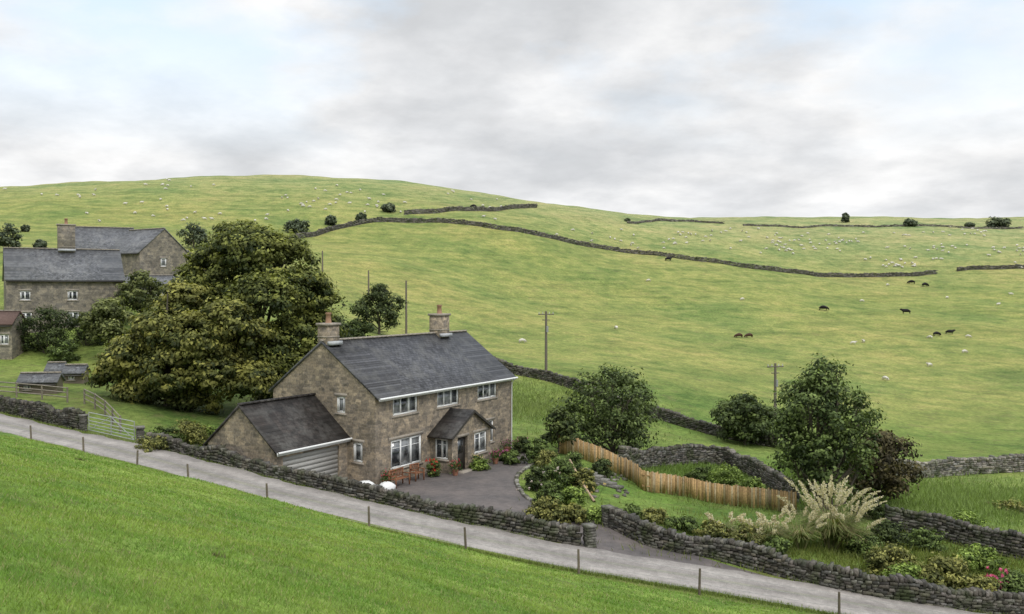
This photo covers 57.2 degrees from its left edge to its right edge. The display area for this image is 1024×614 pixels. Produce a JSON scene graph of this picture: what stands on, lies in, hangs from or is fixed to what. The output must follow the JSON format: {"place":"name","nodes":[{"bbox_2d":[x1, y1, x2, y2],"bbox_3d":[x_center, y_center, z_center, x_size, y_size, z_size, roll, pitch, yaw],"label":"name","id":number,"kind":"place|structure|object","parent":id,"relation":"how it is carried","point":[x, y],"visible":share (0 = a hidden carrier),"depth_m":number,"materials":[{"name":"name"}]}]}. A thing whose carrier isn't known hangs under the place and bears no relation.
{"place":"outdoors","nodes":[
{"label":"outdoors","id":0,"kind":"place"},
{"bbox_2d":[237,393,315,404],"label":"garage ridge","id":1,"kind":"structure","parent":0,"point":[274,399],"depth_m":51.56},
{"bbox_2d":[0,414,986,613],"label":"road","id":2,"kind":"structure","parent":0,"point":[215,468],"depth_m":40.26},
{"bbox_2d":[0,175,1023,613],"bbox_3d":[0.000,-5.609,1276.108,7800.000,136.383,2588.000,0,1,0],"label":"ground","id":3,"kind":"structure","parent":0,"point":[678,323],"depth_m":206.27,"materials":[{"name":"green plant"}]},
{"bbox_2d":[0,223,23,246],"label":"distant hawthorn tree","id":4,"kind":"object","parent":3,"relation":"on","point":[6,240],"visible":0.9,"depth_m":131.49,"materials":[{"name":"green plant"}]},
{"bbox_2d":[0,310,26,359],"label":"stone shed","id":5,"kind":"structure","parent":3,"relation":"on","point":[11,341],"depth_m":84.63,"materials":[{"name":"brown stone"}]},
{"bbox_2d":[0,381,67,402],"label":"post and rail fence","id":6,"kind":"object","parent":3,"relation":"on","point":[41,389],"visible":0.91,"depth_m":65.22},
{"bbox_2d":[16,371,65,393],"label":"chicken coop","id":7,"kind":"structure","parent":3,"relation":"on","point":[54,378],"depth_m":68.30,"materials":[{"name":"stone"}]},
{"bbox_2d":[0,395,85,429],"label":"drystone wall","id":8,"kind":"structure","parent":3,"relation":"on","point":[44,412],"depth_m":58.76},
{"bbox_2d":[16,304,81,355],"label":"garden shrub","id":9,"kind":"object","parent":3,"relation":"on","point":[51,329],"visible":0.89,"depth_m":86.06,"materials":[{"name":"green plant"}]},
{"bbox_2d":[43,361,66,371],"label":"roof","id":10,"kind":"structure","parent":3,"relation":"on","point":[50,366],"depth_m":75.98,"materials":[{"name":"stone"}]},
{"bbox_2d":[2,218,124,332],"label":"stone farmhouse","id":11,"kind":"object","parent":3,"relation":"on","point":[66,275],"visible":0.73,"depth_m":93.90,"materials":[{"name":"stone"}]},
{"bbox_2d":[18,289,79,323],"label":"windows","id":12,"kind":"structure","parent":11,"relation":"in","point":[24,293],"depth_m":92.60,"materials":[{"name":"white paint"}]},
{"bbox_2d":[46,341,81,361],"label":"garden shrub","id":13,"kind":"object","parent":3,"relation":"on","point":[62,352],"visible":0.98,"depth_m":83.65,"materials":[{"name":"green plant"}]},
{"bbox_2d":[62,363,90,383],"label":"chicken coop","id":14,"kind":"structure","parent":3,"relation":"on","point":[72,373],"depth_m":74.89,"materials":[{"name":"stone"}]},
{"bbox_2d":[78,414,87,430],"bbox_3d":[-25.732,6.944,56.367,0.538,1.000,0.541,0,1,-22],"label":"stone gatepost","id":15,"kind":"object","parent":3,"relation":"on","point":[83,423],"visible":0.98,"depth_m":56.18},
{"bbox_2d":[88,412,134,439],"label":"metal field gate","id":16,"kind":"structure","parent":15,"relation":"attached to","point":[111,421],"depth_m":54.91,"materials":[{"name":"metal"}]},
{"bbox_2d":[63,311,106,345],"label":"garden shrub","id":17,"kind":"object","parent":3,"relation":"on","point":[79,335],"visible":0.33,"depth_m":88.93,"materials":[{"name":"green plant"}]},
{"bbox_2d":[83,389,121,432],"bbox_3d":[-26.384,6.713,60.589,0.344,2.161,8.896,-1,1,-38],"label":"post and rail fence","id":18,"kind":"object","parent":3,"relation":"on","point":[104,404],"visible":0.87,"depth_m":60.63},
{"bbox_2d":[75,226,133,248],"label":"roof","id":19,"kind":"structure","parent":3,"relation":"on","point":[91,237],"depth_m":121.14,"materials":[{"name":"stone"}]},
{"bbox_2d":[73,296,136,353],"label":"hawthorn tree","id":20,"kind":"object","parent":3,"relation":"on","point":[104,322],"visible":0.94,"depth_m":83.44,"materials":[{"name":"green plant"}]},
{"bbox_2d":[113,269,163,312],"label":"ash tree","id":21,"kind":"object","parent":3,"relation":"on","point":[143,287],"visible":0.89,"depth_m":94.33,"materials":[{"name":"green plant"}]},
{"bbox_2d":[109,227,188,274],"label":"stone barn","id":22,"kind":"structure","parent":3,"relation":"on","point":[156,251],"depth_m":112.30,"materials":[{"name":"stone"}]},
{"bbox_2d":[134,435,169,452],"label":"garden shrub","id":23,"kind":"object","parent":3,"relation":"on","point":[149,443],"visible":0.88,"depth_m":51.23,"materials":[{"name":"green plant"}]},
{"bbox_2d":[144,425,185,441],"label":"garden shrub","id":24,"kind":"object","parent":3,"relation":"on","point":[165,429],"visible":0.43,"depth_m":55.59,"materials":[{"name":"green plant"}]},
{"bbox_2d":[80,277,282,413],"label":"sycamore tree","id":25,"kind":"object","parent":3,"relation":"on","point":[184,338],"visible":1,"depth_m":65.42,"materials":[{"name":"green plant"}]},
{"bbox_2d":[167,419,209,445],"bbox_3d":[-20.022,7.732,57.545,3.538,2.023,2.850,0,1,0],"label":"garden shrub","id":26,"kind":"object","parent":3,"relation":"on","point":[191,432],"visible":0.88,"depth_m":57.09,"materials":[{"name":"green plant"}]},
{"bbox_2d":[175,222,210,248],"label":"distant hawthorn tree","id":27,"kind":"object","parent":3,"relation":"on","point":[196,237],"visible":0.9,"depth_m":199.76,"materials":[{"name":"green plant"}]},
{"bbox_2d":[170,219,350,401],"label":"sycamore tree","id":28,"kind":"object","parent":3,"relation":"on","point":[305,296],"visible":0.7,"depth_m":71.30,"materials":[{"name":"green plant"}]},
{"bbox_2d":[208,408,346,477],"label":"garage walls","id":29,"kind":"structure","parent":3,"relation":"on","point":[239,433],"depth_m":49.48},
{"bbox_2d":[203,395,349,454],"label":"garage roof","id":30,"kind":"structure","parent":29,"relation":"on","point":[282,425],"depth_m":50.82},
{"bbox_2d":[277,437,351,456],"bbox_3d":[-10.512,7.508,50.460,0.155,0.215,5.750,1,1,30],"label":"garage gutter","id":31,"kind":"object","parent":30,"relation":"attached to","point":[312,447],"visible":1,"depth_m":50.21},
{"bbox_2d":[283,446,337,475],"bbox_3d":[-10.890,9.031,50.737,0.053,2.500,4.360,1,1,30],"label":"garage door","id":32,"kind":"structure","parent":29,"relation":"in","point":[325,460],"depth_m":51.17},
{"bbox_2d":[282,218,309,232],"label":"distant hawthorn tree","id":33,"kind":"object","parent":3,"relation":"on","point":[296,225],"visible":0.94,"depth_m":260.91,"materials":[{"name":"green plant"}]},
{"bbox_2d":[342,317,377,336],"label":"shrub","id":34,"kind":"object","parent":3,"relation":"on","point":[361,329],"visible":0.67,"depth_m":115.55,"materials":[{"name":"green plant"}]},
{"bbox_2d":[146,432,582,545],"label":"drystone wall","id":35,"kind":"structure","parent":3,"relation":"on","point":[518,522],"depth_m":43.62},
{"bbox_2d":[346,282,406,334],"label":"hawthorn tree","id":36,"kind":"object","parent":3,"relation":"on","point":[379,293],"visible":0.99,"depth_m":129.40,"materials":[{"name":"green plant"}]},
{"bbox_2d":[273,344,511,484],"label":"walls","id":37,"kind":"structure","parent":3,"relation":"on","point":[322,372],"depth_m":53.92,"materials":[{"name":"stone"}]},
{"bbox_2d":[268,331,515,400],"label":"roof","id":38,"kind":"structure","parent":37,"relation":"on","point":[378,368],"depth_m":58.10,"materials":[{"name":"stone"}]},
{"bbox_2d":[318,325,338,345],"bbox_3d":[-10.645,1.912,54.463,0.750,1.700,1.000,1,1,30],"label":"chimney stack","id":39,"kind":"object","parent":38,"relation":"on","point":[327,331],"visible":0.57,"depth_m":54.11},
{"bbox_2d":[319,330,466,340],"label":"ridge tiles","id":40,"kind":"object","parent":38,"relation":"on","point":[393,335],"visible":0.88,"depth_m":59.36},
{"bbox_2d":[429,316,448,337],"bbox_3d":[-4.963,1.586,64.168,0.850,2.000,1.150,1,1,30],"label":"chimney stack","id":41,"kind":"object","parent":38,"relation":"on","point":[438,322],"visible":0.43,"depth_m":63.74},
{"bbox_2d":[334,383,497,471],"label":"windows","id":42,"kind":"structure","parent":37,"relation":"attached to","point":[405,450],"depth_m":54.91,"materials":[{"name":"white paint"}]},
{"bbox_2d":[379,377,517,448],"bbox_3d":[-3.599,7.440,58.493,0.425,5.000,15.200,1,1,30],"label":"gutter","id":43,"kind":"object","parent":37,"relation":"attached to","point":[442,390],"visible":0.87,"depth_m":58.26,"materials":[{"name":"white paint"}]},
{"bbox_2d":[0,435,813,613],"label":"grass","id":44,"kind":"structure","parent":3,"relation":"on","point":[33,551],"depth_m":18.29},
{"bbox_2d":[430,413,489,473],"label":"porch walls","id":45,"kind":"structure","parent":3,"relation":"on","point":[474,422],"depth_m":57.42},
{"bbox_2d":[427,408,493,439],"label":"porch roof","id":46,"kind":"structure","parent":45,"relation":"on","point":[450,423],"depth_m":56.97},
{"bbox_2d":[435,410,495,473],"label":"porch windows and door","id":47,"kind":"structure","parent":45,"relation":"attached to","point":[441,449],"depth_m":57.12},
{"bbox_2d":[404,203,537,214],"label":"drystone wall","id":48,"kind":"structure","parent":3,"relation":"on","point":[460,208],"depth_m":319.25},
{"bbox_2d":[2,421,948,613],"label":"post and wire fence","id":49,"kind":"object","parent":3,"relation":"on","point":[578,562],"visible":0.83,"depth_m":37.37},
{"bbox_2d":[468,458,490,470],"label":"garden shrub","id":50,"kind":"object","parent":3,"relation":"on","point":[479,465],"visible":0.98,"depth_m":57.00,"materials":[{"name":"green plant"}]},
{"bbox_2d":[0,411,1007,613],"bbox_3d":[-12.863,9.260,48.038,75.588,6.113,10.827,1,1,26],"label":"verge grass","id":51,"kind":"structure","parent":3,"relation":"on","point":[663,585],"depth_m":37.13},
{"bbox_2d":[501,449,522,464],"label":"garden shrub","id":52,"kind":"object","parent":3,"relation":"on","point":[509,456],"visible":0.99,"depth_m":58.86,"materials":[{"name":"green plant"}]},
{"bbox_2d":[519,437,549,463],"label":"garden shrub","id":53,"kind":"object","parent":3,"relation":"on","point":[536,447],"visible":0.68,"depth_m":58.87,"materials":[{"name":"green plant"}]},
{"bbox_2d":[521,466,550,491],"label":"garden shrub","id":54,"kind":"object","parent":3,"relation":"on","point":[535,476],"visible":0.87,"depth_m":51.24,"materials":[{"name":"green plant"}]},
{"bbox_2d":[522,495,563,520],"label":"garden shrub","id":55,"kind":"object","parent":3,"relation":"on","point":[543,508],"visible":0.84,"depth_m":45.22,"materials":[{"name":"green plant"}]},
{"bbox_2d":[533,449,559,469],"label":"garden shrub","id":56,"kind":"object","parent":3,"relation":"on","point":[547,456],"visible":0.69,"depth_m":54.92,"materials":[{"name":"green plant"}]},
{"bbox_2d":[529,481,564,505],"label":"garden shrub","id":57,"kind":"object","parent":3,"relation":"on","point":[552,490],"visible":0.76,"depth_m":47.60,"materials":[{"name":"green plant"}]},
{"bbox_2d":[514,462,594,523],"bbox_3d":[1.521,10.135,51.792,2.658,0.538,14.754,0,1,-11],"label":"kerb edging","id":58,"kind":"object","parent":3,"relation":"on","point":[516,481],"visible":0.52,"depth_m":52.80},
{"bbox_2d":[539,407,578,453],"bbox_3d":[3.429,8.476,63.134,2.658,3.559,3.481,-1,1,-35],"label":"cherry tree","id":59,"kind":"object","parent":3,"relation":"on","point":[562,427],"visible":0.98,"depth_m":62.82,"materials":[{"name":"green plant"}]},
{"bbox_2d":[543,456,575,489],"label":"garden shrub","id":60,"kind":"object","parent":3,"relation":"on","point":[564,466],"visible":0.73,"depth_m":52.28,"materials":[{"name":"green plant"}]},
{"bbox_2d":[554,502,587,524],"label":"garden shrub","id":61,"kind":"object","parent":3,"relation":"on","point":[570,513],"visible":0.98,"depth_m":44.74,"materials":[{"name":"green plant"}]},
{"bbox_2d":[563,451,583,471],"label":"garden shrub","id":62,"kind":"object","parent":3,"relation":"on","point":[575,457],"visible":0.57,"depth_m":56.50,"materials":[{"name":"green plant"}]},
{"bbox_2d":[560,485,588,505],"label":"garden shrub","id":63,"kind":"object","parent":3,"relation":"on","point":[569,494],"visible":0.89,"depth_m":48.16,"materials":[{"name":"green plant"}]},
{"bbox_2d":[567,467,598,491],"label":"garden shrub","id":64,"kind":"object","parent":3,"relation":"on","point":[584,476],"visible":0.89,"depth_m":52.43,"materials":[{"name":"green plant"}]},
{"bbox_2d":[585,505,601,523],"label":"garden shrub","id":65,"kind":"object","parent":3,"relation":"on","point":[594,513],"visible":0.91,"depth_m":44.93,"materials":[{"name":"green plant"}]},
{"bbox_2d":[589,458,613,477],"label":"garden shrub","id":66,"kind":"object","parent":3,"relation":"on","point":[599,466],"visible":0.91,"depth_m":57.47,"materials":[{"name":"green plant"}]},
{"bbox_2d":[582,468,623,488],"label":"stone steps","id":67,"kind":"structure","parent":3,"relation":"on","point":[600,479],"depth_m":55.08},
{"bbox_2d":[546,363,664,453],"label":"ash tree","id":68,"kind":"object","parent":3,"relation":"on","point":[630,419],"visible":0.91,"depth_m":66.78,"materials":[{"name":"green plant"}]},
{"bbox_2d":[640,507,670,524],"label":"garden shrub","id":69,"kind":"object","parent":3,"relation":"on","point":[650,514],"visible":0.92,"depth_m":46.41,"materials":[{"name":"green plant"}]},
{"bbox_2d":[494,356,828,452],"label":"drystone wall","id":70,"kind":"structure","parent":3,"relation":"on","point":[682,420],"depth_m":89.82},
{"bbox_2d":[627,218,723,223],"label":"drystone wall","id":71,"kind":"structure","parent":3,"relation":"on","point":[654,220],"depth_m":393.08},
{"bbox_2d":[559,434,796,511],"bbox_3d":[8.712,10.244,57.263,16.504,3.149,3.117,1,1,37],"label":"timber fence","id":72,"kind":"object","parent":3,"relation":"on","point":[652,481],"visible":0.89,"depth_m":56.48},
{"bbox_2d":[664,513,698,531],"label":"garden shrub","id":73,"kind":"object","parent":3,"relation":"on","point":[688,522],"visible":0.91,"depth_m":45.51,"materials":[{"name":"green plant"}]},
{"bbox_2d":[683,465,711,482],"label":"garden shrub","id":74,"kind":"object","parent":3,"relation":"on","point":[702,472],"visible":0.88,"depth_m":62.60,"materials":[{"name":"green plant"}]},
{"bbox_2d":[617,443,800,503],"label":"drystone wall","id":75,"kind":"structure","parent":3,"relation":"on","point":[702,453],"depth_m":66.50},
{"bbox_2d":[692,519,732,538],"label":"garden shrub","id":76,"kind":"object","parent":3,"relation":"on","point":[716,531],"visible":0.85,"depth_m":44.48,"materials":[{"name":"green plant"}]},
{"bbox_2d":[701,511,745,532],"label":"pampas grass","id":77,"kind":"object","parent":3,"relation":"on","point":[727,524],"depth_m":45.15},
{"bbox_2d":[706,461,743,485],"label":"garden shrub","id":78,"kind":"object","parent":3,"relation":"on","point":[724,476],"visible":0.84,"depth_m":61.34,"materials":[{"name":"green plant"}]},
{"bbox_2d":[720,522,767,544],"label":"garden shrub","id":79,"kind":"object","parent":3,"relation":"on","point":[746,528],"visible":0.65,"depth_m":43.98,"materials":[{"name":"green plant"}]},
{"bbox_2d":[709,391,781,444],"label":"holly tree","id":80,"kind":"object","parent":3,"relation":"on","point":[746,416],"visible":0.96,"depth_m":81.44,"materials":[{"name":"green plant"}]},
{"bbox_2d":[734,476,766,487],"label":"garden shrub","id":81,"kind":"object","parent":3,"relation":"on","point":[750,482],"visible":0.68,"depth_m":60.51,"materials":[{"name":"green plant"}]},
{"bbox_2d":[512,431,1018,509],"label":"rough grass","id":82,"kind":"structure","parent":3,"relation":"on","point":[670,468],"depth_m":66.47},
{"bbox_2d":[510,494,1023,606],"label":"rough grass","id":83,"kind":"structure","parent":3,"relation":"on","point":[825,551],"depth_m":44.64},
{"bbox_2d":[739,504,799,539],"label":"pampas grass","id":84,"kind":"object","parent":3,"relation":"on","point":[770,530],"depth_m":44.40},
{"bbox_2d":[758,535,792,554],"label":"garden shrub","id":85,"kind":"object","parent":3,"relation":"on","point":[781,544],"visible":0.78,"depth_m":43.07,"materials":[{"name":"green plant"}]},
{"bbox_2d":[608,507,1023,613],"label":"drystone wall","id":86,"kind":"structure","parent":3,"relation":"on","point":[752,555],"depth_m":38.68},
{"bbox_2d":[766,351,886,511],"bbox_3d":[17.642,7.360,53.442,6.800,9.685,6.549,1,1,33],"label":"birch tree","id":87,"kind":"object","parent":3,"relation":"on","point":[817,386],"visible":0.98,"depth_m":52.33,"materials":[{"name":"green plant"}]},
{"bbox_2d":[823,500,885,551],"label":"pampas grass","id":88,"kind":"object","parent":3,"relation":"on","point":[857,519],"depth_m":44.73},
{"bbox_2d":[838,531,884,558],"bbox_3d":[16.754,11.371,44.528,2.021,1.471,1.884,-1,1,-40],"label":"garden shrub","id":89,"kind":"object","parent":3,"relation":"on","point":[863,547],"visible":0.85,"depth_m":44.21,"materials":[{"name":"green plant"}]},
{"bbox_2d":[846,494,885,520],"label":"garden shrub","id":90,"kind":"object","parent":3,"relation":"on","point":[878,511],"visible":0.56,"depth_m":52.08,"materials":[{"name":"green plant"}]},
{"bbox_2d":[742,223,1023,228],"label":"drystone wall","id":91,"kind":"structure","parent":3,"relation":"on","point":[849,225],"depth_m":409.54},
{"bbox_2d":[843,427,930,500],"bbox_3d":[22.499,9.902,57.245,5.245,5.114,4.457,0,1,-26],"label":"copper beech tree","id":92,"kind":"object","parent":3,"relation":"on","point":[888,469],"visible":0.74,"depth_m":56.32,"materials":[{"name":"brown plant"}]},
{"bbox_2d":[865,516,909,545],"bbox_3d":[18.793,11.328,46.987,2.366,1.617,2.078,1,1,36],"label":"garden shrub","id":93,"kind":"object","parent":3,"relation":"on","point":[887,530],"visible":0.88,"depth_m":46.54,"materials":[{"name":"green plant"}]},
{"bbox_2d":[861,541,918,575],"bbox_3d":[16.802,11.258,41.530,2.730,1.848,2.520,0,1,19],"label":"garden shrub","id":94,"kind":"object","parent":3,"relation":"on","point":[885,557],"visible":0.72,"depth_m":41.06,"materials":[{"name":"green plant"}]},
{"bbox_2d":[880,559,930,581],"bbox_3d":[16.517,11.473,39.318,2.431,1.579,2.110,0,1,0],"label":"garden shrub","id":95,"kind":"object","parent":3,"relation":"on","point":[904,569],"visible":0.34,"depth_m":39.22,"materials":[{"name":"green plant"}]},
{"bbox_2d":[903,526,947,551],"bbox_3d":[20.610,11.610,46.925,2.225,1.395,2.163,0,1,20],"label":"garden shrub","id":96,"kind":"object","parent":3,"relation":"on","point":[924,538],"visible":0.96,"depth_m":46.36,"materials":[{"name":"green plant"}]},
{"bbox_2d":[913,552,978,589],"bbox_3d":[18.047,11.374,39.894,3.200,2.098,3.316,0,1,0],"label":"garden shrub","id":97,"kind":"object","parent":3,"relation":"on","point":[953,574],"visible":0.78,"depth_m":39.19,"materials":[{"name":"green plant"}]},
{"bbox_2d":[884,504,1023,559],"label":"drystone wall","id":98,"kind":"structure","parent":3,"relation":"on","point":[1009,542],"depth_m":47.99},
{"bbox_2d":[896,453,1023,478],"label":"drystone wall","id":99,"kind":"structure","parent":3,"relation":"on","point":[1003,463],"depth_m":70.62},
{"bbox_2d":[950,509,992,527],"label":"garden shrub","id":100,"kind":"object","parent":3,"relation":"on","point":[965,516],"visible":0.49,"depth_m":51.99,"materials":[{"name":"green plant"}]},
{"bbox_2d":[958,574,1001,591],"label":"garden shrub","id":101,"kind":"object","parent":3,"relation":"on","point":[985,583],"visible":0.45,"depth_m":38.68,"materials":[{"name":"green plant"}]},
{"bbox_2d":[949,543,1011,574],"bbox_3d":[21.476,11.776,43.500,2.586,1.595,2.311,0,1,-24],"label":"garden shrub","id":102,"kind":"object","parent":3,"relation":"on","point":[978,554],"visible":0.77,"depth_m":43.28,"materials":[{"name":"green plant"}]},
{"bbox_2d":[956,264,1023,270],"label":"drystone wall","id":103,"kind":"structure","parent":3,"relation":"on","point":[990,267],"depth_m":319.95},
{"bbox_2d":[984,216,1013,226],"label":"distant hawthorn tree","id":104,"kind":"object","parent":3,"relation":"on","point":[999,222],"visible":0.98,"depth_m":415.34,"materials":[{"name":"green plant"}]},
{"bbox_2d":[985,497,1023,515],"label":"garden shrub","id":105,"kind":"object","parent":3,"relation":"on","point":[1010,503],"visible":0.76,"depth_m":57.71,"materials":[{"name":"green plant"}]},
{"bbox_2d":[994,568,1023,592],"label":"garden shrub","id":106,"kind":"object","parent":3,"relation":"on","point":[1014,579],"visible":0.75,"depth_m":39.19,"materials":[{"name":"green plant"}]},
{"bbox_2d":[0,0,1023,217],"label":"sky","id":107,"kind":"structure","parent":0,"point":[666,108],"materials":[{"name":"grey"}]},
{"bbox_2d":[392,451,767,576],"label":"driveway","id":108,"kind":"structure","parent":0,"point":[494,486],"depth_m":50.08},
{"bbox_2d":[582,522,596,547],"bbox_3d":[3.374,10.004,41.062,0.525,1.002,0.536,0,1,-22],"label":"stone gatepost","id":109,"kind":"object","parent":108,"relation":"on","point":[589,535],"visible":0.99,"depth_m":40.88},
{"bbox_2d":[294,217,937,276],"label":"drystone wall","id":110,"kind":"structure","parent":0,"point":[321,231],"depth_m":299.44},
{"bbox_2d":[512,365,738,445],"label":"rough grass","id":111,"kind":"structure","parent":0,"point":[540,407],"depth_m":92.43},
{"bbox_2d":[729,516,776,540],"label":"pampas grass","id":112,"kind":"object","parent":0,"point":[759,521],"depth_m":43.95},
{"bbox_2d":[556,445,1023,547],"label":"rough grass","id":113,"kind":"structure","parent":0,"point":[955,499],"depth_m":58.73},
{"bbox_2d":[779,503,829,548],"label":"pampas grass","id":114,"kind":"object","parent":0,"point":[805,534],"depth_m":44.26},
{"bbox_2d":[776,475,886,548],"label":"pampas grass","id":115,"kind":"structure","parent":0,"point":[831,525],"depth_m":44.96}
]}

